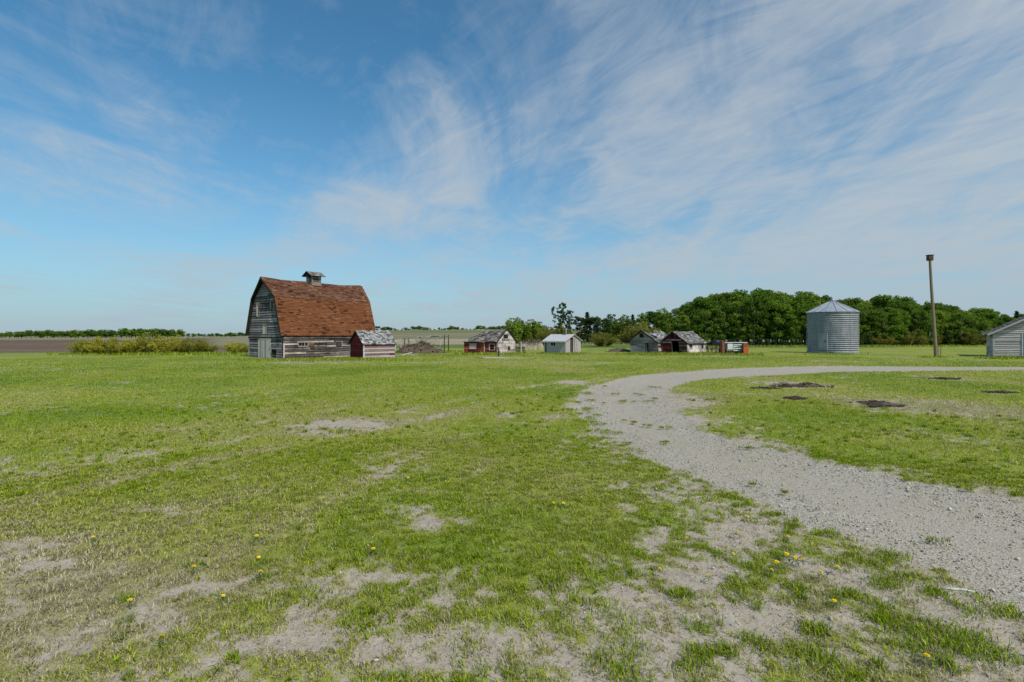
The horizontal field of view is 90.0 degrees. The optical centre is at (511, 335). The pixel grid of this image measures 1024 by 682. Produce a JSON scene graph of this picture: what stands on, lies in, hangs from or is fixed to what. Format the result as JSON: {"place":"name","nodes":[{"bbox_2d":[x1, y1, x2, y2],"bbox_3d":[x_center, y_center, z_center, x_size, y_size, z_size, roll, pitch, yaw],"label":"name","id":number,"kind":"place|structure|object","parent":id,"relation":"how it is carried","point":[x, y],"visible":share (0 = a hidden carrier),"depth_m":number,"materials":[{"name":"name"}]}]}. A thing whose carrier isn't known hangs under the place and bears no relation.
{"place":"outdoors","nodes":[
{"label":"outdoors","id":0,"kind":"place"},
{"bbox_2d":[0,329,893,352],"bbox_3d":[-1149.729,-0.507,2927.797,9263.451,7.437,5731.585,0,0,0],"label":"field","id":1,"kind":"structure","parent":0,"point":[36,344],"depth_m":161.04,"materials":[{"name":"green plant"}]},
{"bbox_2d":[500,318,523,343],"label":"leafy tree","id":2,"kind":"object","parent":1,"relation":"on","point":[515,329],"visible":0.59,"depth_m":125.26,"materials":[{"name":"green plant"}]},
{"bbox_2d":[517,320,534,343],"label":"leafy tree","id":3,"kind":"object","parent":1,"relation":"on","point":[524,337],"visible":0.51,"depth_m":129.62,"materials":[{"name":"green plant"}]},
{"bbox_2d":[522,319,541,341],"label":"leafy tree","id":4,"kind":"object","parent":1,"relation":"on","point":[535,329],"visible":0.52,"depth_m":130.04,"materials":[{"name":"green plant"}]},
{"bbox_2d":[535,329,555,344],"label":"willow bush","id":5,"kind":"object","parent":1,"relation":"on","point":[541,336],"visible":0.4,"depth_m":121.31,"materials":[{"name":"green plant"}]},
{"bbox_2d":[541,324,568,335],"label":"willow bush","id":6,"kind":"object","parent":1,"relation":"on","point":[556,329],"visible":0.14,"depth_m":125.78,"materials":[{"name":"green plant"}]},
{"bbox_2d":[551,302,566,328],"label":"poplar tree","id":7,"kind":"object","parent":1,"relation":"on","point":[561,316],"visible":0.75,"depth_m":147.13,"materials":[{"name":"green plant"}]},
{"bbox_2d":[563,310,573,333],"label":"poplar tree","id":8,"kind":"object","parent":1,"relation":"on","point":[568,320],"visible":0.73,"depth_m":146.35,"materials":[{"name":"green plant"}]},
{"bbox_2d":[570,316,589,336],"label":"dark tree","id":9,"kind":"object","parent":1,"relation":"on","point":[582,321],"visible":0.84,"depth_m":135.41,"materials":[{"name":"green plant"}]},
{"bbox_2d":[582,312,593,341],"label":"dark tree","id":10,"kind":"object","parent":1,"relation":"on","point":[587,316],"visible":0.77,"depth_m":135.55,"materials":[{"name":"green plant"}]},
{"bbox_2d":[585,316,606,334],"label":"dark tree","id":11,"kind":"object","parent":1,"relation":"on","point":[596,322],"visible":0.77,"depth_m":135.09,"materials":[{"name":"green plant"}]},
{"bbox_2d":[589,331,618,345],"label":"round bush","id":12,"kind":"object","parent":1,"relation":"on","point":[600,339],"visible":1,"depth_m":105.89,"materials":[{"name":"green plant"}]},
{"bbox_2d":[592,314,615,334],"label":"dark tree","id":13,"kind":"object","parent":1,"relation":"on","point":[608,322],"visible":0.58,"depth_m":140.43,"materials":[{"name":"green plant"}]},
{"bbox_2d":[617,314,634,334],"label":"young tree","id":14,"kind":"object","parent":1,"relation":"on","point":[621,327],"visible":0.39,"depth_m":158.71,"materials":[{"name":"green plant"}]},
{"bbox_2d":[616,324,649,343],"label":"yellow bush","id":15,"kind":"object","parent":1,"relation":"on","point":[629,333],"visible":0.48,"depth_m":124.67,"materials":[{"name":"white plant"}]},
{"bbox_2d":[634,313,650,329],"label":"leafy tree","id":16,"kind":"object","parent":1,"relation":"on","point":[641,318],"visible":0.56,"depth_m":152.99,"materials":[{"name":"green plant"}]},
{"bbox_2d":[646,311,662,331],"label":"leafy tree","id":17,"kind":"object","parent":1,"relation":"on","point":[652,316],"visible":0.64,"depth_m":152.57,"materials":[{"name":"green plant"}]},
{"bbox_2d":[650,307,671,328],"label":"leafy tree","id":18,"kind":"object","parent":1,"relation":"on","point":[660,322],"visible":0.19,"depth_m":152.60,"materials":[{"name":"green plant"}]},
{"bbox_2d":[658,318,677,333],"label":"leafy tree","id":19,"kind":"object","parent":1,"relation":"on","point":[669,326],"visible":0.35,"depth_m":135.07,"materials":[{"name":"green plant"}]},
{"bbox_2d":[672,315,690,331],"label":"aspen tree","id":20,"kind":"object","parent":1,"relation":"on","point":[684,319],"visible":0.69,"depth_m":112.90,"materials":[{"name":"green plant"}]},
{"bbox_2d":[670,304,693,329],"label":"aspen tree","id":21,"kind":"object","parent":1,"relation":"on","point":[684,308],"visible":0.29,"depth_m":122.87,"materials":[{"name":"green plant"}]},
{"bbox_2d":[690,313,707,333],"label":"aspen tree","id":22,"kind":"object","parent":1,"relation":"on","point":[697,327],"visible":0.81,"depth_m":108.28,"materials":[{"name":"green plant"}]},
{"bbox_2d":[689,297,712,332],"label":"aspen tree","id":23,"kind":"object","parent":1,"relation":"on","point":[701,304],"visible":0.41,"depth_m":112.96,"materials":[{"name":"green plant"}]},
{"bbox_2d":[695,311,715,341],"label":"aspen tree","id":24,"kind":"object","parent":1,"relation":"on","point":[706,315],"visible":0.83,"depth_m":107.83,"materials":[{"name":"green plant"}]},
{"bbox_2d":[704,307,728,342],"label":"aspen tree","id":25,"kind":"object","parent":1,"relation":"on","point":[716,313],"visible":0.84,"depth_m":107.89,"materials":[{"name":"green plant"}]},
{"bbox_2d":[711,292,733,304],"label":"aspen tree","id":26,"kind":"object","parent":1,"relation":"on","point":[718,297],"visible":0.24,"depth_m":118.30,"materials":[{"name":"green plant"}]},
{"bbox_2d":[714,301,737,340],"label":"aspen tree","id":27,"kind":"object","parent":1,"relation":"on","point":[724,308],"visible":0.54,"depth_m":109.41,"materials":[{"name":"green plant"}]},
{"bbox_2d":[724,306,741,339],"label":"aspen tree","id":28,"kind":"object","parent":1,"relation":"on","point":[731,311],"visible":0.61,"depth_m":109.83,"materials":[{"name":"green plant"}]},
{"bbox_2d":[726,292,752,343],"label":"aspen tree","id":29,"kind":"object","parent":1,"relation":"on","point":[738,297],"visible":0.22,"depth_m":118.38,"materials":[{"name":"green plant"}]},
{"bbox_2d":[725,301,754,345],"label":"aspen tree","id":30,"kind":"object","parent":1,"relation":"on","point":[742,310],"visible":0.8,"depth_m":108.92,"materials":[{"name":"green plant"}]},
{"bbox_2d":[738,298,768,345],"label":"aspen tree","id":31,"kind":"object","parent":1,"relation":"on","point":[752,332],"visible":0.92,"depth_m":107.98,"materials":[{"name":"green plant"}]},
{"bbox_2d":[751,301,776,340],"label":"aspen tree","id":32,"kind":"object","parent":1,"relation":"on","point":[764,321],"visible":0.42,"depth_m":109.00,"materials":[{"name":"green plant"}]},
{"bbox_2d":[753,292,774,344],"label":"aspen tree","id":33,"kind":"object","parent":1,"relation":"on","point":[764,296],"visible":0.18,"depth_m":112.92,"materials":[{"name":"green plant"}]},
{"bbox_2d":[757,289,779,299],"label":"aspen tree","id":34,"kind":"object","parent":1,"relation":"on","point":[769,292],"visible":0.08,"depth_m":121.66,"materials":[{"name":"green plant"}]},
{"bbox_2d":[762,303,781,343],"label":"aspen tree","id":35,"kind":"object","parent":1,"relation":"on","point":[768,328],"visible":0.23,"depth_m":110.10,"materials":[{"name":"green plant"}]},
{"bbox_2d":[766,301,786,341],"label":"aspen tree","id":36,"kind":"object","parent":1,"relation":"on","point":[776,315],"visible":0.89,"depth_m":108.60,"materials":[{"name":"green plant"}]},
{"bbox_2d":[771,303,797,343],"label":"aspen tree","id":37,"kind":"object","parent":1,"relation":"on","point":[785,336],"visible":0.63,"depth_m":108.40,"materials":[{"name":"green plant"}]},
{"bbox_2d":[773,296,797,341],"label":"aspen tree","id":38,"kind":"object","parent":1,"relation":"on","point":[781,301],"visible":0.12,"depth_m":113.32,"materials":[{"name":"green plant"}]},
{"bbox_2d":[783,311,800,344],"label":"aspen tree","id":39,"kind":"object","parent":1,"relation":"on","point":[792,332],"visible":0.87,"depth_m":107.49,"materials":[{"name":"green plant"}]},
{"bbox_2d":[787,295,806,340],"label":"aspen tree","id":40,"kind":"object","parent":1,"relation":"on","point":[799,299],"visible":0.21,"depth_m":113.92,"materials":[{"name":"green plant"}]},
{"bbox_2d":[792,303,807,343],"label":"aspen tree","id":41,"kind":"object","parent":1,"relation":"on","point":[803,318],"visible":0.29,"depth_m":109.81,"materials":[{"name":"green plant"}]},
{"bbox_2d":[796,303,815,344],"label":"aspen tree","id":42,"kind":"object","parent":1,"relation":"on","point":[803,309],"visible":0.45,"depth_m":108.87,"materials":[{"name":"green plant"}]},
{"bbox_2d":[858,310,867,337],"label":"aspen tree","id":43,"kind":"object","parent":1,"relation":"on","point":[863,324],"visible":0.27,"depth_m":110.00,"materials":[{"name":"green plant"}]},
{"bbox_2d":[858,306,881,344],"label":"aspen tree","id":44,"kind":"object","parent":1,"relation":"on","point":[864,312],"visible":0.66,"depth_m":109.78,"materials":[{"name":"green plant"}]},
{"bbox_2d":[866,309,887,337],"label":"aspen tree","id":45,"kind":"object","parent":1,"relation":"on","point":[877,316],"visible":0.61,"depth_m":109.28,"materials":[{"name":"green plant"}]},
{"bbox_2d":[872,334,896,344],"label":"wood edge shrub","id":46,"kind":"object","parent":1,"relation":"on","point":[878,340],"visible":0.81,"depth_m":108.94,"materials":[{"name":"green plant"}]},
{"bbox_2d":[877,312,895,339],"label":"aspen tree","id":47,"kind":"object","parent":1,"relation":"on","point":[886,329],"visible":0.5,"depth_m":110.18,"materials":[{"name":"green plant"}]},
{"bbox_2d":[875,294,900,308],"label":"aspen tree","id":48,"kind":"object","parent":1,"relation":"on","point":[886,299],"visible":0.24,"depth_m":121.69,"materials":[{"name":"green plant"}]},
{"bbox_2d":[880,308,907,343],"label":"aspen tree","id":49,"kind":"object","parent":1,"relation":"on","point":[897,327],"visible":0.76,"depth_m":109.97,"materials":[{"name":"green plant"}]},
{"bbox_2d":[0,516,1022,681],"bbox_3d":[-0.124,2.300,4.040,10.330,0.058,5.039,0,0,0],"label":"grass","id":50,"kind":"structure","parent":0,"point":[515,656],"depth_m":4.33,"materials":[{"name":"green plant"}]},
{"bbox_2d":[0,343,1023,681],"bbox_3d":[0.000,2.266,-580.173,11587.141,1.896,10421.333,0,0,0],"label":"ground","id":51,"kind":"structure","parent":0,"point":[762,623],"depth_m":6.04,"materials":[{"name":"green plant"}]},
{"bbox_2d":[64,338,94,353],"bbox_3d":[-52.403,1.343,62.595,3.511,1.973,3.383,0,0,44],"label":"willow bush","id":52,"kind":"object","parent":51,"relation":"on","point":[79,347],"visible":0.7,"depth_m":62.07,"materials":[{"name":"green plant"}]},
{"bbox_2d":[84,336,108,354],"bbox_3d":[-49.507,1.197,61.615,3.558,2.276,3.525,0,0,-18],"label":"willow bush","id":53,"kind":"object","parent":51,"relation":"on","point":[95,348],"visible":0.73,"depth_m":60.84,"materials":[{"name":"green plant"}]},
{"bbox_2d":[100,335,131,353],"bbox_3d":[-47.540,1.165,61.515,3.513,2.367,3.546,0,0,-7],"label":"willow bush","id":54,"kind":"object","parent":51,"relation":"on","point":[112,347],"visible":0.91,"depth_m":60.88,"materials":[{"name":"green plant"}]},
{"bbox_2d":[117,337,145,353],"bbox_3d":[-46.684,1.306,62.683,3.167,2.099,3.288,0,0,-44],"label":"willow bush","id":55,"kind":"object","parent":51,"relation":"on","point":[133,347],"visible":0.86,"depth_m":61.99,"materials":[{"name":"green plant"}]},
{"bbox_2d":[132,333,162,353],"bbox_3d":[-45.128,1.020,63.641,3.509,2.692,3.642,0,0,42],"label":"willow bush","id":56,"kind":"object","parent":51,"relation":"on","point":[146,341],"visible":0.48,"depth_m":63.07,"materials":[{"name":"green plant"}]},
{"bbox_2d":[148,335,179,353],"bbox_3d":[-42.641,1.187,62.707,3.628,2.360,2.918,0,0,-4],"label":"willow bush","id":57,"kind":"object","parent":51,"relation":"on","point":[163,348],"visible":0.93,"depth_m":62.25,"materials":[{"name":"green plant"}]},
{"bbox_2d":[162,335,194,352],"bbox_3d":[-41.452,1.116,63.800,3.576,2.496,3.543,0,0,30],"label":"willow bush","id":58,"kind":"object","parent":51,"relation":"on","point":[176,340],"visible":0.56,"depth_m":63.25,"materials":[{"name":"green plant"}]},
{"bbox_2d":[177,337,209,352],"bbox_3d":[-39.749,1.288,63.654,3.496,2.135,3.368,0,0,-38],"label":"willow bush","id":59,"kind":"object","parent":51,"relation":"on","point":[201,344],"visible":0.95,"depth_m":63.26,"materials":[{"name":"green plant"}]},
{"bbox_2d":[222,341,244,352],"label":"willow bush","id":60,"kind":"object","parent":51,"relation":"on","point":[230,347],"visible":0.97,"depth_m":65.55,"materials":[{"name":"green plant"}]},
{"bbox_2d":[245,271,375,358],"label":"gambrel barn","id":61,"kind":"structure","parent":51,"relation":"on","point":[313,316],"depth_m":54.51,"materials":[{"name":"brown wood"}]},
{"bbox_2d":[259,340,269,357],"bbox_3d":[-25.783,1.397,53.339,2.361,1.919,0.110,0,0,37],"label":"door","id":62,"kind":"structure","parent":61,"relation":"in","point":[264,345],"depth_m":53.33,"materials":[{"name":"wood"}]},
{"bbox_2d":[348,330,396,357],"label":"red shed","id":63,"kind":"structure","parent":51,"relation":"on","point":[369,344],"depth_m":51.04,"materials":[{"name":"brown wood"}]},
{"bbox_2d":[395,337,446,353],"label":"dirt pile","id":64,"kind":"object","parent":51,"relation":"on","point":[422,347],"visible":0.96,"depth_m":66.48,"materials":[{"name":"soil"}]},
{"bbox_2d":[395,335,448,350],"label":"rail fence","id":65,"kind":"object","parent":51,"relation":"on","point":[435,336],"visible":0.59,"depth_m":75.81,"materials":[{"name":"grey wood"}]},
{"bbox_2d":[462,328,516,353],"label":"old house","id":66,"kind":"structure","parent":51,"relation":"on","point":[504,340],"depth_m":64.70,"materials":[{"name":"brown wood"}]},
{"bbox_2d":[0,352,1023,376],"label":"grass","id":67,"kind":"structure","parent":51,"relation":"on","point":[478,359],"depth_m":43.88,"materials":[{"name":"green plant"}]},
{"bbox_2d":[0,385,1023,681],"bbox_3d":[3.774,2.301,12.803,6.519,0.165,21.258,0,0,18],"label":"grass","id":68,"kind":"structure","parent":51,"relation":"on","point":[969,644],"depth_m":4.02,"materials":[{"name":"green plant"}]},
{"bbox_2d":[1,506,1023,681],"bbox_3d":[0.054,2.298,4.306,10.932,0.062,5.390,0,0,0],"label":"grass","id":69,"kind":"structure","parent":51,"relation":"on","point":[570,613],"depth_m":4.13,"materials":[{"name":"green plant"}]},
{"bbox_2d":[47,341,1023,362],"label":"grass","id":70,"kind":"structure","parent":51,"relation":"on","point":[350,359],"depth_m":59.62,"materials":[{"name":"green plant"}]},
{"bbox_2d":[541,329,582,352],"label":"metal shed","id":71,"kind":"structure","parent":51,"relation":"on","point":[559,343],"depth_m":65.34,"materials":[{"name":"white paint"}]},
{"bbox_2d":[627,330,678,352],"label":"wooden shed","id":72,"kind":"structure","parent":51,"relation":"on","point":[641,341],"depth_m":66.61,"materials":[{"name":"grey wood"}]},
{"bbox_2d":[659,331,707,352],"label":"red fronted shed","id":73,"kind":"structure","parent":51,"relation":"on","point":[692,341],"depth_m":64.51,"materials":[{"name":"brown wood"}]},
{"bbox_2d":[719,341,748,353],"bbox_3d":[26.370,1.479,60.925,3.252,1.594,1.238,0,0,-1],"label":"seed drill","id":74,"kind":"object","parent":51,"relation":"on","point":[742,347],"visible":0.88,"depth_m":60.72,"materials":[{"name":"orange paint"}]},
{"bbox_2d":[792,382,834,387],"bbox_3d":[13.513,2.239,22.971,1.877,0.235,1.398,0,0,19],"label":"soil clod","id":75,"kind":"object","parent":51,"relation":"on","point":[806,384],"visible":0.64,"depth_m":22.97,"materials":[{"name":"soil"}]},
{"bbox_2d":[806,299,859,353],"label":"grain bin","id":76,"kind":"object","parent":51,"relation":"on","point":[832,325],"visible":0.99,"depth_m":65.15,"materials":[{"name":"metal"}]},
{"bbox_2d":[819,333,825,348],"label":"door","id":77,"kind":"structure","parent":76,"relation":"in","point":[822,336],"depth_m":65.61,"materials":[{"name":"metal"}]},
{"bbox_2d":[864,402,904,407],"bbox_3d":[11.939,2.266,16.494,1.409,0.121,0.784,0,0,0],"label":"soil clod","id":78,"kind":"object","parent":51,"relation":"on","point":[880,405],"visible":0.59,"depth_m":16.32,"materials":[{"name":"soil"}]},
{"bbox_2d":[885,300,914,326],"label":"aspen tree","id":79,"kind":"object","parent":51,"relation":"on","point":[895,304],"visible":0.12,"depth_m":117.33,"materials":[{"name":"green plant"}]},
{"bbox_2d":[890,308,911,339],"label":"aspen tree","id":80,"kind":"object","parent":51,"relation":"on","point":[905,316],"visible":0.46,"depth_m":111.37,"materials":[{"name":"green plant"}]},
{"bbox_2d":[900,296,917,309],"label":"aspen tree","id":81,"kind":"object","parent":51,"relation":"on","point":[906,299],"visible":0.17,"depth_m":123.38,"materials":[{"name":"green plant"}]},
{"bbox_2d":[897,331,928,344],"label":"wood edge shrub","id":82,"kind":"object","parent":51,"relation":"on","point":[909,340],"visible":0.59,"depth_m":110.03,"materials":[{"name":"green plant"}]},
{"bbox_2d":[909,310,931,336],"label":"aspen tree","id":83,"kind":"object","parent":51,"relation":"on","point":[923,317],"visible":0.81,"depth_m":112.99,"materials":[{"name":"green plant"}]},
{"bbox_2d":[920,310,940,340],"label":"aspen tree","id":84,"kind":"object","parent":51,"relation":"on","point":[929,329],"visible":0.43,"depth_m":113.96,"materials":[{"name":"green plant"}]},
{"bbox_2d":[925,255,937,355],"bbox_3d":[46.826,-3.145,56.981,1.223,11.615,0.500,0,0,0],"label":"utility pole","id":85,"kind":"object","parent":51,"relation":"on","point":[929,258],"visible":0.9,"depth_m":56.89,"materials":[{"name":"brown wood"}]},
{"bbox_2d":[922,304,946,334],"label":"aspen tree","id":86,"kind":"object","parent":51,"relation":"on","point":[927,307],"visible":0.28,"depth_m":119.22,"materials":[{"name":"green plant"}]},
{"bbox_2d":[924,310,952,344],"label":"aspen tree","id":87,"kind":"object","parent":51,"relation":"on","point":[939,314],"visible":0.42,"depth_m":118.03,"materials":[{"name":"green plant"}]},
{"bbox_2d":[942,318,963,344],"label":"aspen tree","id":88,"kind":"object","parent":51,"relation":"on","point":[951,322],"visible":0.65,"depth_m":117.29,"materials":[{"name":"green plant"}]},
{"bbox_2d":[949,312,978,338],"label":"aspen tree","id":89,"kind":"object","parent":51,"relation":"on","point":[961,316],"visible":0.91,"depth_m":116.42,"materials":[{"name":"green plant"}]},
{"bbox_2d":[954,332,984,344],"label":"wood edge shrub","id":90,"kind":"object","parent":51,"relation":"on","point":[973,339],"visible":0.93,"depth_m":115.26,"materials":[{"name":"green plant"}]},
{"bbox_2d":[963,316,977,334],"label":"aspen tree","id":91,"kind":"object","parent":51,"relation":"on","point":[969,325],"visible":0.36,"depth_m":120.19,"materials":[{"name":"green plant"}]},
{"bbox_2d":[976,317,992,344],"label":"aspen tree","id":92,"kind":"object","parent":51,"relation":"on","point":[986,324],"visible":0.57,"depth_m":119.46,"materials":[{"name":"green plant"}]},
{"bbox_2d":[979,313,996,330],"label":"aspen tree","id":93,"kind":"object","parent":51,"relation":"on","point":[988,317],"visible":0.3,"depth_m":124.07,"materials":[{"name":"green plant"}]},
{"bbox_2d":[980,390,1019,393],"bbox_3d":[19.636,2.292,20.675,1.675,0.133,0.799,0,0,12],"label":"soil clod","id":94,"kind":"object","parent":51,"relation":"on","point":[999,391],"visible":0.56,"depth_m":20.51,"materials":[{"name":"soil"}]},
{"bbox_2d":[981,316,1023,356],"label":"board shed","id":95,"kind":"structure","parent":51,"relation":"on","point":[1006,339],"depth_m":54.95,"materials":[{"name":"white wood"}]},
{"bbox_2d":[0,422,1023,589],"bbox_3d":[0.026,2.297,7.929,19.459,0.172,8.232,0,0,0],"label":"grass","id":96,"kind":"structure","parent":0,"point":[144,500],"depth_m":7.68,"materials":[{"name":"green plant"}]},
{"bbox_2d":[0,387,1023,475],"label":"grass","id":97,"kind":"structure","parent":0,"point":[308,394],"depth_m":13.90,"materials":[{"name":"green plant"}]},
{"bbox_2d":[0,364,1023,411],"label":"grass","id":98,"kind":"structure","parent":0,"point":[478,377],"depth_m":25.21,"materials":[{"name":"green plant"}]},
{"bbox_2d":[0,0,1023,335],"label":"sky","id":99,"kind":"structure","parent":0,"point":[465,164],"materials":[{"name":"blue"}]},
{"bbox_2d":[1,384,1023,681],"bbox_3d":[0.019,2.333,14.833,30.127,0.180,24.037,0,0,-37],"label":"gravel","id":100,"kind":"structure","parent":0,"point":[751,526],"depth_m":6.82,"materials":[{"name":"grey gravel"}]},
{"bbox_2d":[576,366,1023,614],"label":"driveway","id":101,"kind":"structure","parent":0,"point":[965,527],"depth_m":7.76,"materials":[{"name":"grey gravel"}]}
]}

